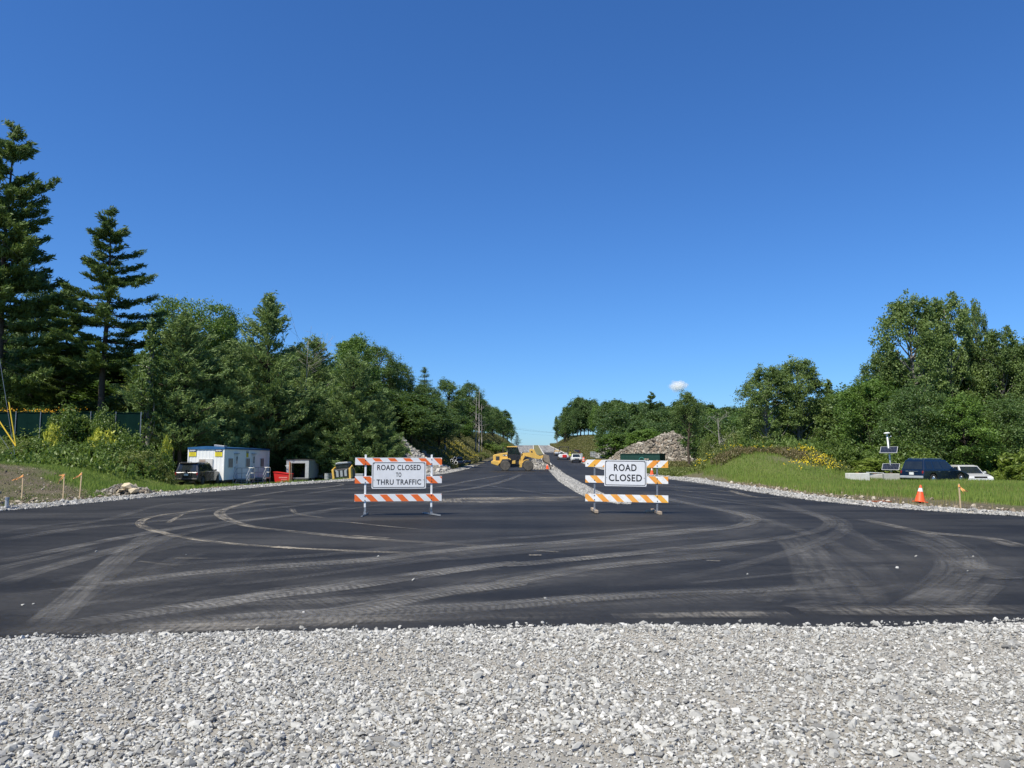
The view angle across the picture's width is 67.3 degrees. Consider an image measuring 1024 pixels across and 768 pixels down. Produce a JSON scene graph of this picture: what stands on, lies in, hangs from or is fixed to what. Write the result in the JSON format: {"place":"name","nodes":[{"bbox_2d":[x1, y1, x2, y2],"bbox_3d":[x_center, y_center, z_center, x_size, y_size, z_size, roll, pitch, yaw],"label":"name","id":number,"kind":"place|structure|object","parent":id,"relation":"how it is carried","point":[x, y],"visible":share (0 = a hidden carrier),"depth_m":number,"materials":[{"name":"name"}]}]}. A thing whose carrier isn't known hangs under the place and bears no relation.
{"place":"outdoors","nodes":[
{"label":"outdoors","id":0,"kind":"place"},
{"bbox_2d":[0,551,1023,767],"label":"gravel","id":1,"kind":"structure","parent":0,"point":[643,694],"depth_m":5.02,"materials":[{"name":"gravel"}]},
{"bbox_2d":[0,445,1023,638],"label":"road","id":2,"kind":"structure","parent":0,"point":[493,544],"depth_m":12.10,"materials":[{"name":"asphalt"}]},
{"bbox_2d":[354,455,441,516],"bbox_3d":[-3.222,2.861,21.846,2.440,1.700,1.250,1,-6,-7],"label":"barricade","id":3,"kind":"object","parent":2,"relation":"on","point":[398,473],"visible":1,"depth_m":21.80,"materials":[{"name":"white plastic"}]},
{"bbox_2d":[491,446,550,470],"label":"wheel loader","id":4,"kind":"object","parent":2,"relation":"on","point":[515,461],"visible":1,"depth_m":94.99,"materials":[{"name":"metal"}]},
{"bbox_2d":[585,458,667,513],"bbox_3d":[3.388,3.008,22.864,2.400,1.598,1.350,0,-5,6],"label":"barricade","id":5,"kind":"object","parent":2,"relation":"on","point":[624,472],"visible":1,"depth_m":22.50,"materials":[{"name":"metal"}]},
{"bbox_2d":[0,381,1023,511],"bbox_3d":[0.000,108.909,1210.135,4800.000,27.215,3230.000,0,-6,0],"label":"ground","id":6,"kind":"structure","parent":0,"point":[38,491],"depth_m":41.55,"materials":[{"name":"plant"}]},
{"bbox_2d":[0,319,38,411],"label":"tree","id":7,"kind":"object","parent":6,"relation":"on","point":[28,400],"visible":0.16,"depth_m":78.13,"materials":[{"name":"green plant"}]},
{"bbox_2d":[0,434,38,459],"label":"shrub","id":8,"kind":"object","parent":6,"relation":"on","point":[10,444],"visible":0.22,"depth_m":54.12,"materials":[{"name":"green plant"}]},
{"bbox_2d":[7,278,57,404],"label":"tree","id":9,"kind":"object","parent":6,"relation":"on","point":[29,294],"visible":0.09,"depth_m":86.96,"materials":[{"name":"green plant"}]},
{"bbox_2d":[17,435,54,460],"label":"shrub","id":10,"kind":"object","parent":6,"relation":"on","point":[36,447],"visible":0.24,"depth_m":54.75,"materials":[{"name":"green plant"}]},
{"bbox_2d":[0,118,74,400],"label":"pine tree","id":11,"kind":"object","parent":6,"relation":"on","point":[20,243],"visible":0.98,"depth_m":71.30,"materials":[{"name":"green plant"}]},
{"bbox_2d":[42,422,63,446],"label":"golden shrub","id":12,"kind":"object","parent":6,"relation":"on","point":[53,430],"visible":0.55,"depth_m":58.32,"materials":[{"name":"yellow plant"}]},
{"bbox_2d":[5,283,115,411],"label":"pine tree","id":13,"kind":"object","parent":6,"relation":"on","point":[67,374],"visible":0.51,"depth_m":79.27,"materials":[{"name":"green plant"}]},
{"bbox_2d":[33,398,91,447],"bbox_3d":[-37.368,3.509,64.768,4.263,4.514,5.709,-4,-7,37],"label":"shrub","id":14,"kind":"object","parent":6,"relation":"on","point":[75,425],"visible":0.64,"depth_m":64.18,"materials":[{"name":"green plant"}]},
{"bbox_2d":[48,438,92,466],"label":"shrub","id":15,"kind":"object","parent":6,"relation":"on","point":[60,446],"visible":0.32,"depth_m":52.28,"materials":[{"name":"green plant"}]},
{"bbox_2d":[0,411,141,439],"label":"screen fence","id":16,"kind":"object","parent":6,"relation":"on","point":[30,421],"visible":0.59,"depth_m":66.27,"materials":[{"name":"fabric"}]},
{"bbox_2d":[74,437,131,467],"bbox_3d":[-28.761,4.815,53.493,5.060,2.399,3.778,-1,-6,15],"label":"shrub","id":17,"kind":"object","parent":6,"relation":"on","point":[109,449],"visible":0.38,"depth_m":53.02,"materials":[{"name":"green plant"}]},
{"bbox_2d":[76,401,131,448],"bbox_3d":[-34.523,4.135,64.923,4.831,5.468,3.607,2,-6,-19],"label":"shrub","id":18,"kind":"object","parent":6,"relation":"on","point":[105,422],"visible":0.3,"depth_m":64.41,"materials":[{"name":"green plant"}]},
{"bbox_2d":[88,425,119,463],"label":"golden shrub","id":19,"kind":"object","parent":6,"relation":"on","point":[97,436],"visible":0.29,"depth_m":56.29,"materials":[{"name":"yellow plant"}]},
{"bbox_2d":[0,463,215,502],"bbox_3d":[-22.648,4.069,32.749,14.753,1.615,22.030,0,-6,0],"label":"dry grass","id":20,"kind":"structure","parent":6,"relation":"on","point":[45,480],"depth_m":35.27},
{"bbox_2d":[48,206,168,411],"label":"pine tree","id":21,"kind":"object","parent":6,"relation":"on","point":[103,311],"visible":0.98,"depth_m":72.30,"materials":[{"name":"green plant"}]},
{"bbox_2d":[0,462,245,505],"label":"grass","id":22,"kind":"structure","parent":6,"relation":"on","point":[29,497],"depth_m":35.85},
{"bbox_2d":[92,483,154,495],"bbox_3d":[-17.387,4.748,34.294,3.027,0.717,2.617,0,-6,0],"label":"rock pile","id":23,"kind":"object","parent":6,"relation":"on","point":[112,489],"visible":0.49,"depth_m":33.86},
{"bbox_2d":[109,423,159,465],"bbox_3d":[-27.781,5.288,55.931,3.705,4.939,4.963,0,-6,-5],"label":"shrub","id":24,"kind":"object","parent":6,"relation":"on","point":[133,443],"visible":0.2,"depth_m":55.86,"materials":[{"name":"green plant"}]},
{"bbox_2d":[108,445,165,476],"bbox_3d":[-26.124,5.325,53.280,4.125,2.204,3.941,-1,-6,13],"label":"shrub","id":25,"kind":"object","parent":6,"relation":"on","point":[144,453],"visible":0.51,"depth_m":52.69,"materials":[{"name":"green plant"}]},
{"bbox_2d":[131,317,165,445],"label":"slender tree","id":26,"kind":"object","parent":6,"relation":"on","point":[151,338],"visible":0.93,"depth_m":70.31,"materials":[{"name":"green plant"}]},
{"bbox_2d":[143,439,176,484],"bbox_3d":[-26.577,6.118,57.441,2.901,4.022,3.885,2,-6,-23],"label":"shrub","id":27,"kind":"object","parent":6,"relation":"on","point":[168,462],"visible":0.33,"depth_m":57.19,"materials":[{"name":"green plant"}]},
{"bbox_2d":[152,456,178,485],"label":"shrub","id":28,"kind":"object","parent":6,"relation":"on","point":[171,474],"visible":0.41,"depth_m":56.39,"materials":[{"name":"green plant"}]},
{"bbox_2d":[0,460,347,496],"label":"grass","id":29,"kind":"structure","parent":6,"relation":"on","point":[99,481],"depth_m":43.24,"materials":[{"name":"plant"}]},
{"bbox_2d":[110,305,245,467],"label":"young pine","id":30,"kind":"object","parent":6,"relation":"on","point":[180,395],"visible":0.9,"depth_m":72.35,"materials":[{"name":"green plant"}]},
{"bbox_2d":[142,292,239,424],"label":"locust tree","id":31,"kind":"object","parent":6,"relation":"on","point":[207,321],"visible":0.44,"depth_m":83.32,"materials":[{"name":"green plant"}]},
{"bbox_2d":[174,462,218,484],"bbox_3d":[-25.950,7.396,63.870,2.240,1.886,5.250,0,-6,1],"label":"parked car","id":32,"kind":"object","parent":6,"relation":"on","point":[200,473],"visible":0.95,"depth_m":61.75,"materials":[{"name":"grey paint"}]},
{"bbox_2d":[181,341,271,447],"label":"young pine","id":33,"kind":"object","parent":6,"relation":"on","point":[227,390],"visible":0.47,"depth_m":75.28,"materials":[{"name":"green plant"}]},
{"bbox_2d":[207,304,246,375],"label":"maple tree","id":34,"kind":"object","parent":6,"relation":"on","point":[230,315],"visible":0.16,"depth_m":88.38,"materials":[{"name":"green plant"}]},
{"bbox_2d":[187,445,269,485],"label":"site trailer","id":35,"kind":"object","parent":6,"relation":"on","point":[225,461],"visible":0.73,"depth_m":67.70,"materials":[{"name":"white"}]},
{"bbox_2d":[0,464,477,510],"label":"gravel verge","id":36,"kind":"structure","parent":6,"relation":"on","point":[61,502],"depth_m":33.17,"materials":[{"name":"gravel"}]},
{"bbox_2d":[11,337,513,465],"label":"wood interior","id":37,"kind":"object","parent":6,"relation":"on","point":[417,414],"visible":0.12,"depth_m":98.61,"materials":[{"name":"green plant"}]},
{"bbox_2d":[219,290,330,451],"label":"young pine","id":38,"kind":"object","parent":6,"relation":"on","point":[259,356],"visible":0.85,"depth_m":79.36,"materials":[{"name":"green plant"}]},
{"bbox_2d":[247,384,311,472],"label":"young pine","id":39,"kind":"object","parent":6,"relation":"on","point":[273,463],"visible":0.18,"depth_m":82.12,"materials":[{"name":"green plant"}]},
{"bbox_2d":[274,472,293,482],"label":"dumpster","id":40,"kind":"object","parent":6,"relation":"on","point":[281,476],"visible":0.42,"depth_m":75.08,"materials":[{"name":"red paint"}]},
{"bbox_2d":[278,443,310,480],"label":"shrub","id":41,"kind":"object","parent":6,"relation":"on","point":[296,470],"visible":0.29,"depth_m":80.70,"materials":[{"name":"green plant"}]},
{"bbox_2d":[286,459,318,481],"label":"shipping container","id":42,"kind":"object","parent":6,"relation":"on","point":[311,471],"visible":0.72,"depth_m":78.26,"materials":[{"name":"metal"}]},
{"bbox_2d":[280,334,343,411],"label":"young pine","id":43,"kind":"object","parent":6,"relation":"on","point":[320,368],"visible":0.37,"depth_m":87.82,"materials":[{"name":"green plant"}]},
{"bbox_2d":[276,402,348,475],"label":"young pine","id":44,"kind":"object","parent":6,"relation":"on","point":[304,442],"visible":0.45,"depth_m":81.58,"materials":[{"name":"green plant"}]},
{"bbox_2d":[332,462,355,478],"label":"skid steer","id":45,"kind":"object","parent":6,"relation":"on","point":[344,470],"visible":0.59,"depth_m":71.68,"materials":[{"name":"metal"}]},
{"bbox_2d":[301,352,404,473],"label":"young pine","id":46,"kind":"object","parent":6,"relation":"on","point":[361,408],"visible":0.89,"depth_m":80.61,"materials":[{"name":"green plant"}]},
{"bbox_2d":[329,331,387,381],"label":"maple tree","id":47,"kind":"object","parent":6,"relation":"on","point":[354,345],"visible":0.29,"depth_m":107.39,"materials":[{"name":"green plant"}]},
{"bbox_2d":[354,394,409,475],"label":"young pine","id":48,"kind":"object","parent":6,"relation":"on","point":[380,427],"visible":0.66,"depth_m":81.40,"materials":[{"name":"green plant"}]},
{"bbox_2d":[360,342,408,393],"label":"oak tree","id":49,"kind":"object","parent":6,"relation":"on","point":[392,371],"visible":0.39,"depth_m":113.49,"materials":[{"name":"green plant"}]},
{"bbox_2d":[381,361,421,396],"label":"oak tree","id":50,"kind":"object","parent":6,"relation":"on","point":[404,369],"visible":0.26,"depth_m":116.99,"materials":[{"name":"green plant"}]},
{"bbox_2d":[401,437,451,472],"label":"riprap","id":51,"kind":"object","parent":6,"relation":"on","point":[418,454],"visible":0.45,"depth_m":93.57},
{"bbox_2d":[413,381,445,408],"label":"maple tree","id":52,"kind":"object","parent":6,"relation":"on","point":[422,388],"visible":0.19,"depth_m":121.64,"materials":[{"name":"green plant"}]},
{"bbox_2d":[357,419,513,473],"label":"bank weeds","id":53,"kind":"object","parent":6,"relation":"on","point":[466,442],"visible":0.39,"depth_m":143.06,"materials":[{"name":"plant"}]},
{"bbox_2d":[423,404,464,445],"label":"maple tree","id":54,"kind":"object","parent":6,"relation":"on","point":[453,432],"visible":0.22,"depth_m":124.47,"materials":[{"name":"green plant"}]},
{"bbox_2d":[434,377,470,440],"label":"oak tree","id":55,"kind":"object","parent":6,"relation":"on","point":[456,402],"visible":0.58,"depth_m":149.10,"materials":[{"name":"green plant"}]},
{"bbox_2d":[452,415,474,440],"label":"maple tree","id":56,"kind":"object","parent":6,"relation":"on","point":[468,429],"visible":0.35,"depth_m":174.16,"materials":[{"name":"green plant"}]},
{"bbox_2d":[459,380,487,437],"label":"oak tree","id":57,"kind":"object","parent":6,"relation":"on","point":[471,387],"visible":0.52,"depth_m":214.02,"materials":[{"name":"green plant"}]},
{"bbox_2d":[478,397,494,436],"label":"maple tree","id":58,"kind":"object","parent":6,"relation":"on","point":[490,418],"visible":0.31,"depth_m":264.28,"materials":[{"name":"green plant"}]},
{"bbox_2d":[480,440,506,453],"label":"shrub","id":59,"kind":"object","parent":6,"relation":"on","point":[492,446],"visible":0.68,"depth_m":211.84,"materials":[{"name":"green plant"}]},
{"bbox_2d":[486,406,506,437],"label":"maple tree","id":60,"kind":"object","parent":6,"relation":"on","point":[496,410],"visible":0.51,"depth_m":328.64,"materials":[{"name":"green plant"}]},
{"bbox_2d":[0,429,998,482],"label":"undergrowth","id":61,"kind":"object","parent":6,"relation":"on","point":[35,458],"visible":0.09,"depth_m":51.12,"materials":[{"name":"green plant"}]},
{"bbox_2d":[496,409,512,438],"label":"oak tree","id":62,"kind":"object","parent":6,"relation":"on","point":[506,416],"visible":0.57,"depth_m":419.07,"materials":[{"name":"green plant"}]},
{"bbox_2d":[0,465,1023,511],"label":"dirt clods","id":63,"kind":"object","parent":6,"relation":"on","point":[18,502],"visible":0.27,"depth_m":31.46,"materials":[{"name":"soil"}]},
{"bbox_2d":[556,406,571,442],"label":"oak tree","id":64,"kind":"object","parent":6,"relation":"on","point":[564,426],"visible":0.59,"depth_m":383.59,"materials":[{"name":"green plant"}]},
{"bbox_2d":[569,395,587,435],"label":"oak tree","id":65,"kind":"object","parent":6,"relation":"on","point":[575,404],"visible":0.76,"depth_m":348.64,"materials":[{"name":"green plant"}]},
{"bbox_2d":[548,468,630,503],"bbox_3d":[4.569,8.353,72.020,1.727,0.537,90.493,0,-6,2],"label":"gravel median","id":66,"kind":"object","parent":6,"relation":"on","point":[577,486],"visible":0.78,"depth_m":44.00,"materials":[{"name":"gravel"}]},
{"bbox_2d":[550,434,696,466],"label":"bank weeds","id":67,"kind":"object","parent":6,"relation":"on","point":[575,442],"visible":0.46,"depth_m":273.93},
{"bbox_2d":[620,453,664,460],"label":"container","id":68,"kind":"object","parent":6,"relation":"on","point":[656,456],"visible":0.42,"depth_m":131.60,"materials":[{"name":"metal"}]},
{"bbox_2d":[606,430,699,461],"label":"rubble heap","id":69,"kind":"object","parent":6,"relation":"on","point":[668,445],"visible":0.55,"depth_m":154.56,"materials":[{"name":"stone"}]},
{"bbox_2d":[644,391,661,412],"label":"pine tree","id":70,"kind":"object","parent":6,"relation":"on","point":[651,402],"visible":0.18,"depth_m":245.03,"materials":[{"name":"green plant"}]},
{"bbox_2d":[552,398,775,460],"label":"wood","id":71,"kind":"object","parent":6,"relation":"on","point":[622,424],"visible":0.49,"depth_m":204.68,"materials":[{"name":"green plant"}]},
{"bbox_2d":[646,466,693,475],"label":"roadside weeds","id":72,"kind":"object","parent":6,"relation":"on","point":[675,471],"visible":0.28,"depth_m":79.51,"materials":[{"name":"green plant"}]},
{"bbox_2d":[668,389,710,463],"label":"poplar tree","id":73,"kind":"object","parent":6,"relation":"on","point":[690,402],"visible":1,"depth_m":111.72,"materials":[{"name":"green plant"}]},
{"bbox_2d":[695,437,712,462],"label":"shrub","id":74,"kind":"object","parent":6,"relation":"on","point":[706,446],"visible":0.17,"depth_m":69.56,"materials":[{"name":"green plant"}]},
{"bbox_2d":[696,414,728,456],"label":"tree","id":75,"kind":"object","parent":6,"relation":"on","point":[713,437],"visible":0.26,"depth_m":85.41,"materials":[{"name":"green plant"}]},
{"bbox_2d":[713,424,743,448],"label":"shrub","id":76,"kind":"object","parent":6,"relation":"on","point":[729,439],"visible":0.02,"depth_m":71.22,"materials":[{"name":"green plant"}]},
{"bbox_2d":[731,363,803,444],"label":"poplar tree","id":77,"kind":"object","parent":6,"relation":"on","point":[759,399],"visible":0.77,"depth_m":75.59,"materials":[{"name":"green plant"}]},
{"bbox_2d":[710,445,829,465],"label":"dry weeds","id":78,"kind":"object","parent":6,"relation":"on","point":[747,450],"visible":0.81,"depth_m":57.42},
{"bbox_2d":[690,444,856,473],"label":"weeds","id":79,"kind":"object","parent":6,"relation":"on","point":[700,464],"visible":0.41,"depth_m":59.19,"materials":[{"name":"green plant"}]},
{"bbox_2d":[768,354,834,447],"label":"poplar tree","id":80,"kind":"object","parent":6,"relation":"on","point":[807,374],"visible":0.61,"depth_m":78.01,"materials":[{"name":"green plant"}]},
{"bbox_2d":[581,462,1023,515],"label":"gravel verge","id":81,"kind":"structure","parent":6,"relation":"on","point":[815,497],"depth_m":28.79,"materials":[{"name":"gravel"}]},
{"bbox_2d":[807,434,843,459],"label":"shrub","id":82,"kind":"object","parent":6,"relation":"on","point":[835,446],"visible":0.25,"depth_m":62.13,"materials":[{"name":"green plant"}]},
{"bbox_2d":[685,451,1023,505],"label":"grass","id":83,"kind":"structure","parent":6,"relation":"on","point":[969,486],"depth_m":42.17,"materials":[{"name":"plant"}]},
{"bbox_2d":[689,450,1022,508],"bbox_3d":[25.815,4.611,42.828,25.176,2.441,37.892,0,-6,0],"label":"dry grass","id":84,"kind":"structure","parent":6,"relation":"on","point":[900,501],"depth_m":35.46,"materials":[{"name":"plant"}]},
{"bbox_2d":[835,436,877,469],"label":"shrub","id":85,"kind":"object","parent":6,"relation":"on","point":[857,453],"visible":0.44,"depth_m":60.16,"materials":[{"name":"green plant"}]},
{"bbox_2d":[845,472,869,480],"bbox_3d":[23.766,6.382,52.931,1.439,0.581,0.600,0,-6,-2],"label":"concrete block","id":86,"kind":"object","parent":6,"relation":"on","point":[866,476],"depth_m":52.64,"materials":[{"name":"concrete"}]},
{"bbox_2d":[830,374,915,456],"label":"maple tree","id":87,"kind":"object","parent":6,"relation":"on","point":[853,394],"visible":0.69,"depth_m":67.55,"materials":[{"name":"green plant"}]},
{"bbox_2d":[850,456,900,473],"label":"sumac shrub","id":88,"kind":"object","parent":6,"relation":"on","point":[868,465],"visible":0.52,"depth_m":56.91,"materials":[{"name":"green plant"}]},
{"bbox_2d":[854,353,905,450],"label":"poplar tree","id":89,"kind":"object","parent":6,"relation":"on","point":[876,362],"visible":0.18,"depth_m":71.71,"materials":[{"name":"green plant"}]},
{"bbox_2d":[880,432,899,472],"bbox_3d":[26.830,5.187,54.631,1.186,3.532,0.530,-4,-7,38],"label":"solar post","id":90,"kind":"object","parent":6,"relation":"on","point":[890,466],"visible":0.97,"depth_m":54.67,"materials":[{"name":"metal"}]},
{"bbox_2d":[769,340,1023,448],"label":"wood backdrop","id":91,"kind":"structure","parent":6,"relation":"on","point":[831,404],"depth_m":75.83,"materials":[{"name":"green plant"}]},
{"bbox_2d":[871,429,937,479],"bbox_3d":[30.417,5.600,59.886,6.081,4.258,4.540,5,-8,-43],"label":"shrub","id":92,"kind":"object","parent":6,"relation":"on","point":[901,456],"visible":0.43,"depth_m":59.09,"materials":[{"name":"green plant"}]},
{"bbox_2d":[864,381,969,458],"bbox_3d":[32.809,3.997,62.780,8.014,8.478,7.934,-4,-7,32],"label":"maple tree","id":93,"kind":"object","parent":6,"relation":"on","point":[909,400],"visible":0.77,"depth_m":61.75,"materials":[{"name":"green plant"}]},
{"bbox_2d":[867,288,968,449],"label":"poplar tree","id":94,"kind":"object","parent":6,"relation":"on","point":[900,312],"visible":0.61,"depth_m":70.42,"materials":[{"name":"green plant"}]},
{"bbox_2d":[900,458,968,481],"bbox_3d":[29.387,6.053,53.509,4.950,1.766,2.140,3,-6,-26],"label":"parked car","id":95,"kind":"object","parent":6,"relation":"on","point":[935,469],"visible":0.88,"depth_m":52.54,"materials":[{"name":"blue paint"}]},
{"bbox_2d":[916,291,993,452],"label":"poplar tree","id":96,"kind":"object","parent":6,"relation":"on","point":[943,315],"visible":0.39,"depth_m":72.61,"materials":[{"name":"green plant"}]},
{"bbox_2d":[920,390,1005,470],"bbox_3d":[36.333,4.435,61.912,7.071,7.612,6.810,5,-8,-43],"label":"maple tree","id":97,"kind":"object","parent":6,"relation":"on","point":[969,406],"visible":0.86,"depth_m":60.81,"materials":[{"name":"green plant"}]},
{"bbox_2d":[950,465,993,479],"bbox_3d":[34.802,6.975,58.817,2.100,1.550,4.750,-1,-6,8],"label":"parked car","id":98,"kind":"object","parent":6,"relation":"on","point":[974,472],"visible":0.3,"depth_m":58.03,"materials":[{"name":"white paint"}]},
{"bbox_2d":[960,297,998,442],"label":"poplar tree","id":99,"kind":"object","parent":6,"relation":"on","point":[977,316],"visible":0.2,"depth_m":76.54,"materials":[{"name":"green plant"}]},
{"bbox_2d":[939,418,1020,471],"bbox_3d":[38.641,5.562,63.669,8.216,5.312,6.134,3,-6,-32],"label":"shrub","id":100,"kind":"object","parent":6,"relation":"on","point":[995,466],"visible":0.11,"depth_m":62.22,"materials":[{"name":"green plant"}]},
{"bbox_2d":[966,393,1023,467],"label":"maple tree","id":101,"kind":"object","parent":6,"relation":"on","point":[1003,407],"visible":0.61,"depth_m":61.78,"materials":[{"name":"green plant"}]},
{"bbox_2d":[968,325,1023,436],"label":"poplar tree","id":102,"kind":"object","parent":6,"relation":"on","point":[990,342],"visible":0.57,"depth_m":71.65,"materials":[{"name":"green plant"}]},
{"bbox_2d":[985,448,1023,479],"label":"sumac shrub","id":103,"kind":"object","parent":6,"relation":"on","point":[1009,460],"visible":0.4,"depth_m":56.79,"materials":[{"name":"green plant"}]},
{"bbox_2d":[994,464,1023,480],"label":"sumac shrub","id":104,"kind":"object","parent":6,"relation":"on","point":[1011,472],"visible":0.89,"depth_m":52.51,"materials":[{"name":"green plant"}]},
{"bbox_2d":[997,336,1023,448],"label":"poplar tree","id":105,"kind":"object","parent":6,"relation":"on","point":[1021,378],"visible":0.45,"depth_m":70.41,"materials":[{"name":"green plant"}]},
{"bbox_2d":[0,0,1023,444],"label":"sky","id":106,"kind":"structure","parent":0,"point":[540,205],"materials":[{"name":"blue"}]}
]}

